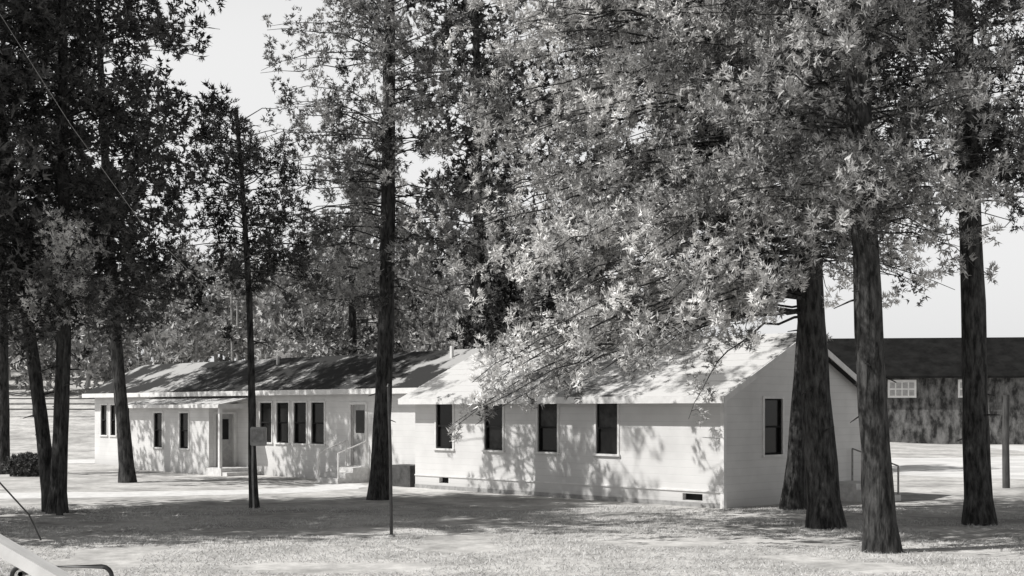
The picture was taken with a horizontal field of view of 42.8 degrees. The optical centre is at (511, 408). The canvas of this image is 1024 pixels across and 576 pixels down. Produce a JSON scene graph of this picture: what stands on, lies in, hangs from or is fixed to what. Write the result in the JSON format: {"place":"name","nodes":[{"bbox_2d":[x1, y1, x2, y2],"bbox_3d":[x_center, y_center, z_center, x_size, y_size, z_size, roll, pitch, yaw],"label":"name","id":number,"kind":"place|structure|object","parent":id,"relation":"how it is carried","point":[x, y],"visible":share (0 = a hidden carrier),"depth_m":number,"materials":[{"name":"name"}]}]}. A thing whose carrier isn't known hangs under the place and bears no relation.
{"place":"outdoors","nodes":[
{"label":"outdoors","id":0,"kind":"place"},
{"bbox_2d":[12,459,94,462],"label":"dirt road","id":1,"kind":"structure","parent":0,"point":[83,461],"depth_m":63.11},
{"bbox_2d":[0,14,211,293],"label":"overhead wire","id":2,"kind":"object","parent":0,"point":[97,161],"visible":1,"depth_m":28.09,"materials":[{"name":"metal"}]},
{"bbox_2d":[0,484,366,498],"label":"gravel path","id":3,"kind":"structure","parent":0,"point":[322,487],"depth_m":39.73,"materials":[{"name":"white gravel"}]},
{"bbox_2d":[0,362,1023,575],"bbox_3d":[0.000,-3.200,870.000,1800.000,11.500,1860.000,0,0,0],"label":"ground","id":4,"kind":"structure","parent":0,"point":[935,492],"depth_m":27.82,"materials":[{"name":"grey plant"}]},
{"bbox_2d":[1,451,38,476],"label":"shrub","id":5,"kind":"object","parent":4,"relation":"on","point":[24,464],"visible":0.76,"depth_m":49.07,"materials":[{"name":"black plant"}]},
{"bbox_2d":[0,482,41,539],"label":"guy wire","id":6,"kind":"object","parent":4,"relation":"on","point":[13,497],"visible":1,"depth_m":20.37,"materials":[{"name":"grey metal"}]},
{"bbox_2d":[0,0,41,179],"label":"pine tree","id":7,"kind":"object","parent":4,"relation":"on","point":[3,93],"visible":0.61,"depth_m":28.98,"materials":[{"name":"black plant"}]},
{"bbox_2d":[0,0,61,218],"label":"pine tree","id":8,"kind":"object","parent":4,"relation":"on","point":[5,67],"visible":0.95,"depth_m":28.24,"materials":[{"name":"black plant"}]},
{"bbox_2d":[9,398,94,416],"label":"field fence","id":9,"kind":"object","parent":4,"relation":"on","point":[51,404],"visible":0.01,"depth_m":97.97,"materials":[{"name":"grey wood"}]},
{"bbox_2d":[0,534,113,575],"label":"seesaw","id":10,"kind":"object","parent":4,"relation":"on","point":[23,559],"visible":1,"depth_m":14.61,"materials":[{"name":"white paint"}]},
{"bbox_2d":[0,5,123,474],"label":"pine tree","id":11,"kind":"object","parent":4,"relation":"on","point":[4,412],"visible":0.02,"depth_m":50.86,"materials":[{"name":"black plant"}]},
{"bbox_2d":[14,203,116,514],"bbox_3d":[-10.541,-1.086,30.905,2.404,7.590,2.502,0,0,-19],"label":"pine tree","id":12,"kind":"object","parent":4,"relation":"on","point":[67,241],"visible":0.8,"depth_m":30.96,"materials":[{"name":"grey plant"}]},
{"bbox_2d":[0,0,164,511],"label":"pine tree","id":13,"kind":"object","parent":4,"relation":"on","point":[42,430],"visible":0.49,"depth_m":32.30,"materials":[{"name":"black plant"}]},
{"bbox_2d":[0,0,230,513],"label":"pine tree","id":14,"kind":"object","parent":4,"relation":"on","point":[65,141],"visible":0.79,"depth_m":31.37,"materials":[{"name":"black plant"}]},
{"bbox_2d":[0,0,233,482],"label":"pine tree","id":15,"kind":"object","parent":4,"relation":"on","point":[126,471],"visible":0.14,"depth_m":45.04,"materials":[{"name":"black plant"}]},
{"bbox_2d":[151,75,330,508],"bbox_3d":[-6.846,-2.953,33.475,4.702,11.325,4.595,0,0,0],"label":"pine tree","id":16,"kind":"object","parent":4,"relation":"on","point":[245,203],"visible":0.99,"depth_m":33.23,"materials":[{"name":"black plant"}]},
{"bbox_2d":[250,427,266,508],"bbox_3d":[-6.450,1.506,33.208,0.400,2.091,0.185,0,0,0],"label":"signpost","id":17,"kind":"object","parent":4,"relation":"on","point":[258,436],"visible":0.96,"depth_m":33.14,"materials":[{"name":"grey metal"}]},
{"bbox_2d":[8,220,639,395],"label":"distant trees","id":18,"kind":"object","parent":4,"relation":"on","point":[190,335],"visible":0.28,"depth_m":126.32,"materials":[{"name":"needle"},{"name":"bark"}]},
{"bbox_2d":[260,146,431,357],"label":"pine tree","id":19,"kind":"object","parent":4,"relation":"on","point":[326,329],"visible":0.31,"depth_m":61.26,"materials":[{"name":"grey plant"}]},
{"bbox_2d":[234,0,526,499],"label":"pine tree","id":20,"kind":"object","parent":4,"relation":"on","point":[387,32],"visible":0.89,"depth_m":36.32,"materials":[{"name":"grey plant"}]},
{"bbox_2d":[386,384,394,536],"bbox_3d":[-2.409,1.075,26.000,0.188,3.150,0.180,0,0,0],"label":"metal pole","id":21,"kind":"object","parent":4,"relation":"on","point":[388,386],"visible":0.82,"depth_m":25.97,"materials":[{"name":"metal"}]},
{"bbox_2d":[395,0,579,350],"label":"pine tree","id":22,"kind":"object","parent":4,"relation":"on","point":[476,39],"visible":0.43,"depth_m":50.19,"materials":[{"name":"grey plant"}]},
{"bbox_2d":[82,332,900,508],"bbox_3d":[-4.607,0.189,48.287,7.885,4.722,38.720,0,0,-43],"label":"long white bungalow","id":23,"kind":"object","parent":4,"relation":"on","point":[614,435],"visible":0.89,"depth_m":39.52,"materials":[{"name":"paint"}]},
{"bbox_2d":[216,405,364,465],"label":"doors","id":24,"kind":"structure","parent":23,"relation":"in","point":[227,444],"depth_m":50.98,"materials":[{"name":"grey paint"}]},
{"bbox_2d":[103,400,778,452],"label":"window glass","id":25,"kind":"structure","parent":23,"relation":"in","point":[608,437],"depth_m":41.41,"materials":[{"name":"black glass"}]},
{"bbox_2d":[489,0,702,344],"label":"pine tree","id":26,"kind":"object","parent":4,"relation":"on","point":[559,272],"visible":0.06,"depth_m":50.84,"materials":[{"name":"grey plant"}]},
{"bbox_2d":[403,0,954,529],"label":"pine tree","id":27,"kind":"object","parent":4,"relation":"on","point":[715,284],"visible":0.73,"depth_m":26.62,"materials":[{"name":"grey plant"}]},
{"bbox_2d":[666,2,959,509],"bbox_3d":[7.595,-6.291,33.154,8.579,18.038,7.942,0,0,0],"label":"pine tree","id":28,"kind":"object","parent":4,"relation":"on","point":[794,493],"visible":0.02,"depth_m":32.97,"materials":[{"name":"black plant"}]},
{"bbox_2d":[646,0,1023,553],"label":"pine tree","id":29,"kind":"object","parent":4,"relation":"on","point":[859,161],"visible":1,"depth_m":22.90,"materials":[{"name":"grey plant"}]},
{"bbox_2d":[810,0,1023,525],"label":"pine tree","id":30,"kind":"object","parent":4,"relation":"on","point":[978,506],"visible":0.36,"depth_m":28.59,"materials":[{"name":"grey plant"}]},
{"bbox_2d":[943,0,1023,214],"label":"pine tree","id":31,"kind":"object","parent":4,"relation":"on","point":[1018,68],"visible":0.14,"depth_m":31.93,"materials":[{"name":"grey plant"}]},
{"bbox_2d":[1002,395,1009,487],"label":"wooden post","id":32,"kind":"object","parent":4,"relation":"on","point":[1005,455],"visible":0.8,"depth_m":41.91,"materials":[{"name":"grey wood"}]},
{"bbox_2d":[5,0,1023,361],"label":"sky","id":33,"kind":"structure","parent":0,"point":[235,59],"materials":[{"name":"white"}]},
{"bbox_2d":[827,337,1023,444],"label":"long dark barn","id":34,"kind":"structure","parent":0,"point":[924,399],"depth_m":94.10,"materials":[{"name":"grey wood"}]},
{"bbox_2d":[888,380,961,397],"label":"window frames","id":35,"kind":"structure","parent":34,"relation":"in","point":[889,381],"depth_m":94.17,"materials":[{"name":"white paint"}]},
{"bbox_2d":[890,382,961,395],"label":"window panes","id":36,"kind":"structure","parent":34,"relation":"in","point":[905,384],"depth_m":94.15,"materials":[{"name":"grey glass"}]},
{"bbox_2d":[891,446,1023,478],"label":"bare dirt lot","id":37,"kind":"structure","parent":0,"point":[944,467],"depth_m":57.64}
]}

